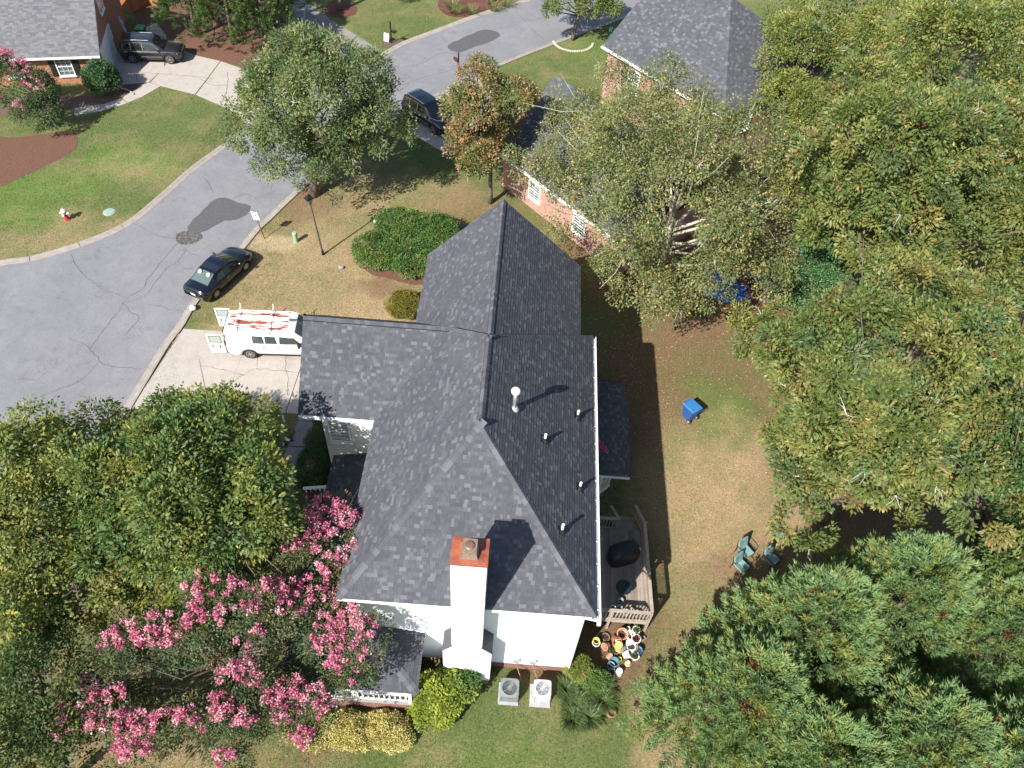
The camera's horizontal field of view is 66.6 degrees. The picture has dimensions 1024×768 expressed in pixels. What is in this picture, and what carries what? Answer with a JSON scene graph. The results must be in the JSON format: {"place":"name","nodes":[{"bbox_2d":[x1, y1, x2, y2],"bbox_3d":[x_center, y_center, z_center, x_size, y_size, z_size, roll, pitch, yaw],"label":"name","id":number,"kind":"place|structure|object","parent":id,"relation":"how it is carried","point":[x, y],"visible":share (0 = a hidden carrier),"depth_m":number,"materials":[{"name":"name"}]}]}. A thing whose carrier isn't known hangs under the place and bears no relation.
{"place":"outdoors","nodes":[
{"label":"outdoors","id":0,"kind":"place"},
{"bbox_2d":[74,83,159,114],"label":"neighbour path","id":1,"kind":"structure","parent":0,"point":[142,90],"depth_m":59.27,"materials":[{"name":"concrete"}]},
{"bbox_2d":[114,23,275,123],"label":"neighbour driveway","id":2,"kind":"structure","parent":0,"point":[189,73],"depth_m":62.10,"materials":[{"name":"concrete"}]},
{"bbox_2d":[119,32,185,63],"bbox_3d":[-29.019,-27.149,62.819,4.800,1.824,2.260,-1,51,-5],"label":"parked suv","id":3,"kind":"object","parent":2,"relation":"on","point":[134,47],"visible":1,"depth_m":62.31,"materials":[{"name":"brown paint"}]},
{"bbox_2d":[132,329,300,413],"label":"driveway","id":4,"kind":"structure","parent":0,"point":[258,375],"depth_m":43.12,"materials":[{"name":"concrete"}]},
{"bbox_2d":[205,303,305,357],"bbox_3d":[-13.387,-2.940,43.541,6.550,2.457,2.440,1,51,-3],"label":"work van","id":5,"kind":"object","parent":4,"relation":"on","point":[250,333],"visible":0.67,"depth_m":42.84,"materials":[{"name":"white metal"}]},
{"bbox_2d":[276,419,313,501],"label":"garden path","id":6,"kind":"structure","parent":0,"point":[302,427],"depth_m":40.38,"materials":[{"name":"concrete"}]},
{"bbox_2d":[0,0,638,505],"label":"road","id":7,"kind":"structure","parent":0,"point":[94,320],"depth_m":47.84,"materials":[{"name":"asphalt"}]},
{"bbox_2d":[183,246,252,301],"bbox_3d":[-17.766,-6.887,47.175,2.120,1.454,4.644,22,53,14],"label":"parked coupe","id":8,"kind":"object","parent":7,"relation":"on","point":[212,276],"visible":1,"depth_m":46.44,"materials":[{"name":"blue paint"}]},
{"bbox_2d":[272,0,376,76],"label":"driveway","id":9,"kind":"structure","parent":0,"point":[312,13],"depth_m":68.67,"materials":[{"name":"concrete"}]},
{"bbox_2d":[410,78,501,150],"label":"driveway","id":10,"kind":"structure","parent":0,"point":[425,134],"depth_m":58.60,"materials":[{"name":"concrete"}]},
{"bbox_2d":[401,87,455,134],"bbox_3d":[-6.225,-20.683,59.069,2.260,1.824,4.800,-36,61,-29],"label":"parked suv","id":11,"kind":"object","parent":10,"relation":"on","point":[423,104],"visible":0.66,"depth_m":58.46,"materials":[{"name":"black paint"}]},
{"bbox_2d":[0,0,1023,767],"bbox_3d":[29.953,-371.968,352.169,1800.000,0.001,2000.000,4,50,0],"label":"ground","id":12,"kind":"structure","parent":0,"point":[662,336],"depth_m":45.57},
{"bbox_2d":[0,45,66,132],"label":"crape myrtle","id":13,"kind":"object","parent":12,"relation":"on","point":[10,67],"visible":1,"depth_m":54.15,"materials":[{"name":"green plant"}]},
{"bbox_2d":[0,132,77,185],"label":"mulch bed","id":14,"kind":"object","parent":12,"relation":"on","point":[21,156],"visible":1,"depth_m":54.80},
{"bbox_2d":[0,583,113,767],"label":"maple tree","id":15,"kind":"object","parent":12,"relation":"on","point":[24,733],"visible":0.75,"depth_m":25.71,"materials":[{"name":"green plant"}]},
{"bbox_2d":[0,0,125,85],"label":"brick house","id":16,"kind":"structure","parent":12,"relation":"on","point":[64,40],"depth_m":58.67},
{"bbox_2d":[53,59,76,77],"bbox_3d":[-34.161,-24.232,59.536,1.267,1.590,0.367,-1,51,-4],"label":"window","id":17,"kind":"structure","parent":16,"relation":"in","point":[65,68],"depth_m":59.62,"materials":[{"name":"white glass"}]},
{"bbox_2d":[96,0,105,15],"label":"window","id":18,"kind":"structure","parent":16,"relation":"in","point":[100,4],"depth_m":60.92,"materials":[{"name":"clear glass"}]},
{"bbox_2d":[99,24,116,64],"bbox_3d":[-31.897,-26.351,61.674,0.120,2.285,4.320,-6,51,-9],"label":"garage door","id":19,"kind":"structure","parent":16,"relation":"in","point":[108,51],"depth_m":61.74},
{"bbox_2d":[0,84,140,116],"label":"mulch bed","id":20,"kind":"object","parent":12,"relation":"on","point":[79,101],"visible":0.64,"depth_m":59.19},
{"bbox_2d":[0,392,154,656],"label":"maple tree","id":21,"kind":"object","parent":12,"relation":"on","point":[46,444],"visible":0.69,"depth_m":28.05,"materials":[{"name":"green plant"}]},
{"bbox_2d":[79,58,122,94],"bbox_3d":[-31.151,-23.393,59.085,3.077,2.736,3.013,4,50,0],"label":"holly shrub","id":22,"kind":"object","parent":12,"relation":"on","point":[102,72],"visible":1,"depth_m":58.47,"materials":[{"name":"green plant"}]},
{"bbox_2d":[120,0,156,12],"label":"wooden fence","id":23,"kind":"object","parent":12,"relation":"on","point":[130,6],"visible":0.69,"depth_m":68.12,"materials":[{"name":"brown wood"}]},
{"bbox_2d":[40,359,322,626],"bbox_3d":[-12.436,4.835,31.592,10.649,11.432,10.266,4,50,0],"label":"maple tree","id":24,"kind":"object","parent":12,"relation":"on","point":[163,442],"visible":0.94,"depth_m":27.86,"materials":[{"name":"green plant"}]},
{"bbox_2d":[0,0,375,322],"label":"grass","id":25,"kind":"structure","parent":12,"relation":"on","point":[134,169],"depth_m":53.89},
{"bbox_2d":[133,0,288,67],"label":"mulch bed","id":26,"kind":"object","parent":12,"relation":"on","point":[229,53],"visible":0.42,"depth_m":66.26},
{"bbox_2d":[150,0,224,44],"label":"cedar tree","id":27,"kind":"object","parent":26,"relation":"on","point":[163,5],"visible":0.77,"depth_m":63.21,"materials":[{"name":"green plant"}]},
{"bbox_2d":[187,0,262,24],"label":"cedar tree","id":28,"kind":"object","parent":26,"relation":"on","point":[220,7],"visible":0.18,"depth_m":65.05,"materials":[{"name":"green plant"}]},
{"bbox_2d":[186,0,271,45],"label":"cedar tree","id":29,"kind":"object","parent":26,"relation":"on","point":[202,10],"visible":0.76,"depth_m":62.75,"materials":[{"name":"green plant"}]},
{"bbox_2d":[225,0,297,50],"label":"cedar tree","id":30,"kind":"object","parent":26,"relation":"on","point":[242,9],"visible":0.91,"depth_m":62.15,"materials":[{"name":"green plant"}]},
{"bbox_2d":[227,0,310,30],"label":"cedar tree","id":31,"kind":"object","parent":26,"relation":"on","point":[274,23],"visible":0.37,"depth_m":65.09,"materials":[{"name":"green plant"}]},
{"bbox_2d":[35,489,395,767],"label":"crape myrtle","id":32,"kind":"object","parent":12,"relation":"on","point":[310,607],"visible":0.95,"depth_m":27.16,"materials":[{"name":"pink plant"}]},
{"bbox_2d":[282,706,334,753],"bbox_3d":[-8.113,13.780,31.202,2.461,0.988,1.832,4,50,0],"label":"golden privet","id":33,"kind":"object","parent":12,"relation":"on","point":[316,746],"visible":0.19,"depth_m":30.94,"materials":[{"name":"yellow plant"}]},
{"bbox_2d":[294,420,330,497],"bbox_3d":[-9.533,3.269,38.981,2.411,2.184,5.403,4,50,0],"label":"boxwood hedge","id":34,"kind":"object","parent":12,"relation":"on","point":[311,450],"visible":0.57,"depth_m":37.97,"materials":[{"name":"green plant"}]},
{"bbox_2d":[0,0,626,495],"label":"kerb","id":35,"kind":"structure","parent":12,"relation":"on","point":[158,356],"depth_m":51.37,"materials":[{"name":"concrete"}]},
{"bbox_2d":[125,113,501,448],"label":"grass","id":36,"kind":"structure","parent":12,"relation":"on","point":[441,160],"depth_m":51.26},
{"bbox_2d":[304,194,323,254],"bbox_3d":[-12.123,-9.701,47.819,0.539,4.767,0.452,-33,60,-27],"label":"street lamp","id":37,"kind":"object","parent":12,"relation":"on","point":[308,198],"visible":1,"depth_m":47.14,"materials":[{"name":"black metal"}]},
{"bbox_2d":[216,8,419,206],"bbox_3d":[-12.115,-16.672,49.167,12.167,11.692,10.418,33,56,21],"label":"sweetgum tree","id":38,"kind":"object","parent":12,"relation":"on","point":[306,56],"visible":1,"depth_m":46.52,"materials":[{"name":"green plant"}]},
{"bbox_2d":[325,0,356,16],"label":"mulch bed","id":39,"kind":"object","parent":12,"relation":"on","point":[331,7],"visible":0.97,"depth_m":70.53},
{"bbox_2d":[321,707,376,753],"bbox_3d":[-6.547,13.836,31.256,2.410,0.992,1.768,4,50,0],"label":"golden privet","id":40,"kind":"object","parent":12,"relation":"on","point":[350,742],"visible":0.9,"depth_m":30.99,"materials":[{"name":"yellow plant"}]},
{"bbox_2d":[358,707,416,755],"bbox_3d":[-5.003,13.890,31.327,2.425,0.996,1.808,4,50,0],"label":"golden privet","id":41,"kind":"object","parent":12,"relation":"on","point":[403,732],"visible":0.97,"depth_m":31.10,"materials":[{"name":"yellow plant"}]},
{"bbox_2d":[381,38,401,47],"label":"mulch bed","id":42,"kind":"object","parent":12,"relation":"on","point":[390,44],"visible":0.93,"depth_m":67.07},
{"bbox_2d":[384,22,396,42],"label":"mailbox","id":43,"kind":"object","parent":42,"relation":"on","point":[386,37],"visible":1,"depth_m":66.71,"materials":[{"name":"white metal"}]},
{"bbox_2d":[361,225,424,284],"bbox_3d":[-7.532,-8.448,50.113,4.704,0.001,5.667,4,50,0],"label":"mulch bed","id":44,"kind":"object","parent":12,"relation":"on","point":[384,273],"visible":0.32,"depth_m":48.87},
{"bbox_2d":[350,229,409,271],"bbox_3d":[-8.320,-8.528,49.063,4.040,1.750,3.313,4,50,0],"label":"azalea shrub","id":45,"kind":"object","parent":44,"relation":"on","point":[356,248],"visible":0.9,"depth_m":48.53,"materials":[{"name":"green plant"}]},
{"bbox_2d":[371,204,426,239],"bbox_3d":[-7.244,-10.446,50.635,3.797,1.876,3.239,4,50,0],"label":"azalea shrub","id":46,"kind":"object","parent":44,"relation":"on","point":[398,213],"visible":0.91,"depth_m":50.05,"materials":[{"name":"green plant"}]},
{"bbox_2d":[385,237,437,278],"bbox_3d":[-5.950,-7.992,48.794,3.889,1.736,3.442,4,50,0],"label":"azalea shrub","id":47,"kind":"object","parent":44,"relation":"on","point":[403,261],"visible":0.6,"depth_m":48.18,"materials":[{"name":"green plant"}]},
{"bbox_2d":[383,288,419,319],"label":"boxwood shrub","id":48,"kind":"object","parent":12,"relation":"on","point":[396,297],"visible":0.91,"depth_m":45.85,"materials":[{"name":"green plant"}]},
{"bbox_2d":[66,599,746,767],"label":"grass","id":49,"kind":"structure","parent":12,"relation":"on","point":[451,727],"depth_m":31.77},
{"bbox_2d":[404,209,460,240],"bbox_3d":[-5.118,-10.158,50.523,3.905,1.908,3.263,4,50,0],"label":"azalea shrub","id":50,"kind":"object","parent":12,"relation":"on","point":[447,221],"visible":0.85,"depth_m":49.92,"materials":[{"name":"green plant"}]},
{"bbox_2d":[416,233,450,260],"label":"azalea shrub","id":51,"kind":"object","parent":12,"relation":"on","point":[435,240],"visible":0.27,"depth_m":49.24,"materials":[{"name":"green plant"}]},
{"bbox_2d":[405,664,481,733],"bbox_3d":[-2.893,12.644,31.810,2.395,2.039,3.268,37,57,24],"label":"hydrangea shrub","id":52,"kind":"object","parent":12,"relation":"on","point":[450,701],"visible":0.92,"depth_m":31.28,"materials":[{"name":"green plant"}]},
{"bbox_2d":[281,199,629,709],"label":"white house","id":53,"kind":"structure","parent":12,"relation":"on","point":[473,413],"depth_m":30.65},
{"bbox_2d":[326,421,352,444],"bbox_3d":[-7.683,2.132,34.686,1.060,1.740,0.140,4,50,0],"label":"window","id":54,"kind":"structure","parent":53,"relation":"in","point":[332,441],"depth_m":34.82,"materials":[{"name":"grey glass"}]},
{"bbox_2d":[599,478,610,493],"bbox_3d":[4.534,4.666,37.724,0.705,1.740,0.705,4,50,0],"label":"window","id":55,"kind":"structure","parent":53,"relation":"in","point":[606,486],"depth_m":38.13,"materials":[{"name":"grey glass"}]},
{"bbox_2d":[451,668,482,691],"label":"fern shrub","id":56,"kind":"object","parent":12,"relation":"on","point":[470,676],"visible":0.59,"depth_m":31.67,"materials":[{"name":"green plant"}]},
{"bbox_2d":[438,0,514,16],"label":"mulch bed","id":57,"kind":"object","parent":12,"relation":"on","point":[483,7],"visible":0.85,"depth_m":72.23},
{"bbox_2d":[442,3,464,14],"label":"grass tussock","id":58,"kind":"object","parent":57,"relation":"on","point":[458,11],"depth_m":71.08,"materials":[{"name":"green plant"}]},
{"bbox_2d":[459,2,481,14],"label":"grass tussock","id":59,"kind":"object","parent":57,"relation":"on","point":[470,11],"depth_m":71.21,"materials":[{"name":"green plant"}]},
{"bbox_2d":[485,0,504,11],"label":"grass tussock","id":60,"kind":"object","parent":57,"relation":"on","point":[493,7],"depth_m":71.83,"materials":[{"name":"green plant"}]},
{"bbox_2d":[431,50,542,203],"bbox_3d":[-1.442,-15.958,50.004,7.025,10.621,5.767,-31,59,-26],"label":"magnolia tree","id":61,"kind":"object","parent":12,"relation":"on","point":[472,121],"visible":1,"depth_m":47.69,"materials":[{"name":"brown plant"}]},
{"bbox_2d":[366,0,621,144],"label":"grass","id":62,"kind":"structure","parent":12,"relation":"on","point":[506,61],"depth_m":67.98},
{"bbox_2d":[498,678,518,705],"bbox_3d":[-0.130,12.849,32.601,0.850,0.760,0.910,4,50,0],"label":"air conditioner","id":63,"kind":"object","parent":12,"relation":"on","point":[508,693],"visible":1,"depth_m":32.41,"materials":[{"name":"grey metal"}]},
{"bbox_2d":[529,679,550,707],"bbox_3d":[1.197,12.926,32.604,0.868,0.800,0.931,4,50,0],"label":"air conditioner","id":64,"kind":"object","parent":12,"relation":"on","point":[540,693],"visible":1,"depth_m":32.48,"materials":[{"name":"grey metal"}]},
{"bbox_2d":[554,673,581,703],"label":"grass tussock","id":65,"kind":"object","parent":12,"relation":"on","point":[563,684],"depth_m":32.88,"materials":[{"name":"green plant"}]},
{"bbox_2d":[552,41,593,51],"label":"stone ring","id":66,"kind":"object","parent":12,"relation":"on","point":[568,50],"visible":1,"depth_m":68.01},
{"bbox_2d":[558,702,589,734],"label":"grass tussock","id":67,"kind":"object","parent":12,"relation":"on","point":[569,723],"depth_m":32.05,"materials":[{"name":"green plant"}]},
{"bbox_2d":[557,688,592,720],"bbox_3d":[2.593,13.423,32.553,1.550,0.356,1.447,4,50,0],"label":"grass tussock","id":68,"kind":"object","parent":12,"relation":"on","point":[566,705],"depth_m":32.48,"materials":[{"name":"green plant"}]},
{"bbox_2d":[561,652,594,683],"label":"spirea shrub","id":69,"kind":"object","parent":12,"relation":"on","point":[581,663],"visible":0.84,"depth_m":32.90,"materials":[{"name":"green plant"}]},
{"bbox_2d":[540,0,624,40],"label":"street tree","id":70,"kind":"object","parent":12,"relation":"on","point":[600,5],"visible":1,"depth_m":65.32,"materials":[{"name":"green plant"}]},
{"bbox_2d":[567,675,598,705],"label":"grass tussock","id":71,"kind":"object","parent":12,"relation":"on","point":[588,694],"depth_m":32.77,"materials":[{"name":"green plant"}]},
{"bbox_2d":[573,699,604,732],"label":"grass tussock","id":72,"kind":"object","parent":12,"relation":"on","point":[594,721],"depth_m":32.20,"materials":[{"name":"green plant"}]},
{"bbox_2d":[581,665,612,694],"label":"boxwood shrub","id":73,"kind":"object","parent":12,"relation":"on","point":[599,678],"visible":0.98,"depth_m":32.78,"materials":[{"name":"green plant"}]},
{"bbox_2d":[588,685,618,715],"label":"grass tussock","id":74,"kind":"object","parent":12,"relation":"on","point":[607,704],"depth_m":32.59,"materials":[{"name":"green plant"}]},
{"bbox_2d":[590,674,618,699],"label":"grass tussock","id":75,"kind":"object","parent":12,"relation":"on","point":[609,686],"depth_m":32.85,"materials":[{"name":"green plant"}]},
{"bbox_2d":[612,641,622,653],"bbox_3d":[4.668,11.522,34.233,0.492,0.420,0.485,4,50,0],"label":"flower pot","id":76,"kind":"object","parent":12,"relation":"on","point":[617,645],"visible":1,"depth_m":34.09,"materials":[{"name":"yellow ceramic"}]},
{"bbox_2d":[617,628,627,639],"bbox_3d":[4.904,11.102,34.618,0.514,0.300,0.506,9,70,7],"label":"flower pot","id":77,"kind":"object","parent":12,"relation":"on","point":[622,634],"visible":0.98,"depth_m":34.63,"materials":[{"name":"ceramic"}]},
{"bbox_2d":[595,505,653,631],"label":"garden deck","id":78,"kind":"structure","parent":12,"relation":"on","point":[623,528],"depth_m":35.51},
{"bbox_2d":[607,540,640,567],"bbox_3d":[5.108,7.739,35.733,1.496,1.099,0.845,-11,52,-13],"label":"covered grill","id":79,"kind":"object","parent":78,"relation":"on","point":[623,553],"visible":1,"depth_m":35.37,"materials":[{"name":"black fabric"}]},
{"bbox_2d":[500,45,824,330],"bbox_3d":[8.319,-11.370,44.440,14.179,14.417,19.559,-19,54,-18],"label":"river birch","id":80,"kind":"object","parent":12,"relation":"on","point":[743,235],"visible":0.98,"depth_m":40.71,"materials":[{"name":"green plant"}]},
{"bbox_2d":[498,0,826,275],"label":"brick house","id":81,"kind":"structure","parent":12,"relation":"on","point":[719,41],"depth_m":53.03,"materials":[{"name":"red brick"}]},
{"bbox_2d":[527,179,540,204],"bbox_3d":[1.500,-12.939,52.471,0.954,1.440,1.010,4,50,0],"label":"window","id":82,"kind":"structure","parent":81,"relation":"in","point":[535,192],"depth_m":52.54,"materials":[{"name":"white glass"}]},
{"bbox_2d":[571,212,586,239],"bbox_3d":[4.314,-10.235,50.438,0.954,1.440,1.010,4,50,0],"label":"window","id":83,"kind":"structure","parent":81,"relation":"in","point":[577,220],"depth_m":50.44,"materials":[{"name":"white glass"}]},
{"bbox_2d":[682,398,702,423],"bbox_3d":[9.743,1.498,42.419,0.720,1.091,0.970,-27,57,-23],"label":"wheeled bin","id":84,"kind":"object","parent":12,"relation":"on","point":[692,407],"visible":1,"depth_m":42.13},
{"bbox_2d":[581,277,808,629],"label":"fallen leaves","id":85,"kind":"object","parent":12,"relation":"on","point":[679,387],"visible":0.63,"depth_m":44.52,"materials":[{"name":"brown plant"}]},
{"bbox_2d":[588,363,850,729],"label":"grass","id":86,"kind":"structure","parent":12,"relation":"on","point":[702,513],"depth_m":39.31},
{"bbox_2d":[615,619,824,767],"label":"leyland cypress","id":87,"kind":"object","parent":12,"relation":"on","point":[750,652],"visible":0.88,"depth_m":27.57,"materials":[{"name":"green plant"}]},
{"bbox_2d":[696,270,780,306],"bbox_3d":[14.384,-6.218,49.327,5.403,0.455,3.004,10,51,4],"label":"tarpaulin","id":88,"kind":"object","parent":12,"relation":"on","point":[740,294],"visible":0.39,"depth_m":49.19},
{"bbox_2d":[729,550,751,577],"bbox_3d":[10.810,8.483,36.791,0.651,1.013,0.752,-29,58,-24],"label":"garden chair","id":89,"kind":"object","parent":12,"relation":"on","point":[741,565],"visible":1,"depth_m":36.73,"materials":[{"name":"teal metal"}]},
{"bbox_2d":[734,535,755,559],"bbox_3d":[11.161,7.887,37.305,0.651,1.013,0.752,-24,56,-22],"label":"garden chair","id":90,"kind":"object","parent":12,"relation":"on","point":[744,547],"visible":0.92,"depth_m":37.23,"materials":[{"name":"teal metal"}]},
{"bbox_2d":[675,266,818,317],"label":"leaf litter","id":91,"kind":"object","parent":12,"relation":"on","point":[752,300],"visible":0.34,"depth_m":48.77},
{"bbox_2d":[759,543,781,569],"bbox_3d":[12.336,8.212,37.119,0.651,1.013,0.752,-27,57,-23],"label":"garden chair","id":92,"kind":"object","parent":12,"relation":"on","point":[771,557],"visible":0.97,"depth_m":37.05,"materials":[{"name":"teal metal"}]},
{"bbox_2d":[682,557,893,759],"bbox_3d":[11.398,9.842,30.296,7.687,9.567,7.719,-33,60,-27],"label":"leyland cypress","id":93,"kind":"object","parent":12,"relation":"on","point":[812,588],"visible":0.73,"depth_m":27.69,"materials":[{"name":"green plant"}]},
{"bbox_2d":[694,686,896,767],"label":"leyland cypress","id":94,"kind":"object","parent":12,"relation":"on","point":[825,721],"visible":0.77,"depth_m":25.47,"materials":[{"name":"green plant"}]},
{"bbox_2d":[748,0,865,162],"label":"tulip tree","id":95,"kind":"object","parent":12,"relation":"on","point":[812,32],"visible":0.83,"depth_m":50.46,"materials":[{"name":"green plant"}]},
{"bbox_2d":[765,213,866,318],"bbox_3d":[18.442,-6.744,46.887,4.868,5.889,7.348,23,53,15],"label":"holly tree","id":96,"kind":"object","parent":12,"relation":"on","point":[830,264],"visible":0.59,"depth_m":45.36,"materials":[{"name":"green plant"}]},
{"bbox_2d":[755,0,897,66],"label":"tree","id":97,"kind":"object","parent":12,"relation":"on","point":[803,2],"visible":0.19,"depth_m":56.12,"materials":[{"name":"green plant"}]},
{"bbox_2d":[724,231,1023,562],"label":"sweetgum tree","id":98,"kind":"object","parent":12,"relation":"on","point":[980,338],"visible":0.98,"depth_m":28.70,"materials":[{"name":"green plant"}]},
{"bbox_2d":[769,528,985,734],"bbox_3d":[14.588,8.863,30.927,8.039,10.176,7.836,-36,61,-29],"label":"leyland cypress","id":99,"kind":"object","parent":12,"relation":"on","point":[949,583],"visible":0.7,"depth_m":27.94,"materials":[{"name":"green plant"}]},
{"bbox_2d":[761,49,1023,311],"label":"sweetgum tree","id":100,"kind":"object","parent":12,"relation":"on","point":[888,127],"visible":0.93,"depth_m":35.63,"materials":[{"name":"green plant"}]},
{"bbox_2d":[811,662,1014,767],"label":"leyland cypress","id":101,"kind":"object","parent":12,"relation":"on","point":[943,708],"visible":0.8,"depth_m":25.04,"materials":[{"name":"green plant"}]},
{"bbox_2d":[837,559,1023,761],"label":"leyland cypress","id":102,"kind":"object","parent":12,"relation":"on","point":[1004,643],"visible":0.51,"depth_m":27.84,"materials":[{"name":"green plant"}]},
{"bbox_2d":[838,0,1023,175],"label":"tulip tree","id":103,"kind":"object","parent":12,"relation":"on","point":[965,14],"visible":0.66,"depth_m":46.45,"materials":[{"name":"green plant"}]},
{"bbox_2d":[887,376,1023,609],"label":"sweetgum tree","id":104,"kind":"object","parent":12,"relation":"on","point":[987,556],"visible":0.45,"depth_m":28.23,"materials":[{"name":"green plant"}]},
{"bbox_2d":[890,683,1023,767],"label":"leyland cypress","id":105,"kind":"object","parent":12,"relation":"on","point":[1011,712],"visible":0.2,"depth_m":26.19,"materials":[{"name":"green plant"}]},
{"bbox_2d":[907,262,1023,378],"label":"tree","id":106,"kind":"object","parent":12,"relation":"on","point":[1014,282],"visible":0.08,"depth_m":36.06,"materials":[{"name":"green plant"}]},
{"bbox_2d":[911,0,1023,84],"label":"tree","id":107,"kind":"object","parent":12,"relation":"on","point":[954,45],"visible":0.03,"depth_m":59.63,"materials":[{"name":"green plant"}]},
{"bbox_2d":[968,38,1023,154],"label":"tree","id":108,"kind":"object","parent":12,"relation":"on","point":[1017,76],"visible":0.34,"depth_m":53.72,"materials":[{"name":"green plant"}]},
{"bbox_2d":[616,580,631,596],"bbox_3d":[4.982,9.200,34.905,0.720,0.494,0.720,4,50,0],"label":"patio table","id":109,"kind":"object","parent":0,"point":[623,587],"visible":1,"depth_m":34.72,"materials":[{"name":"green metal"}]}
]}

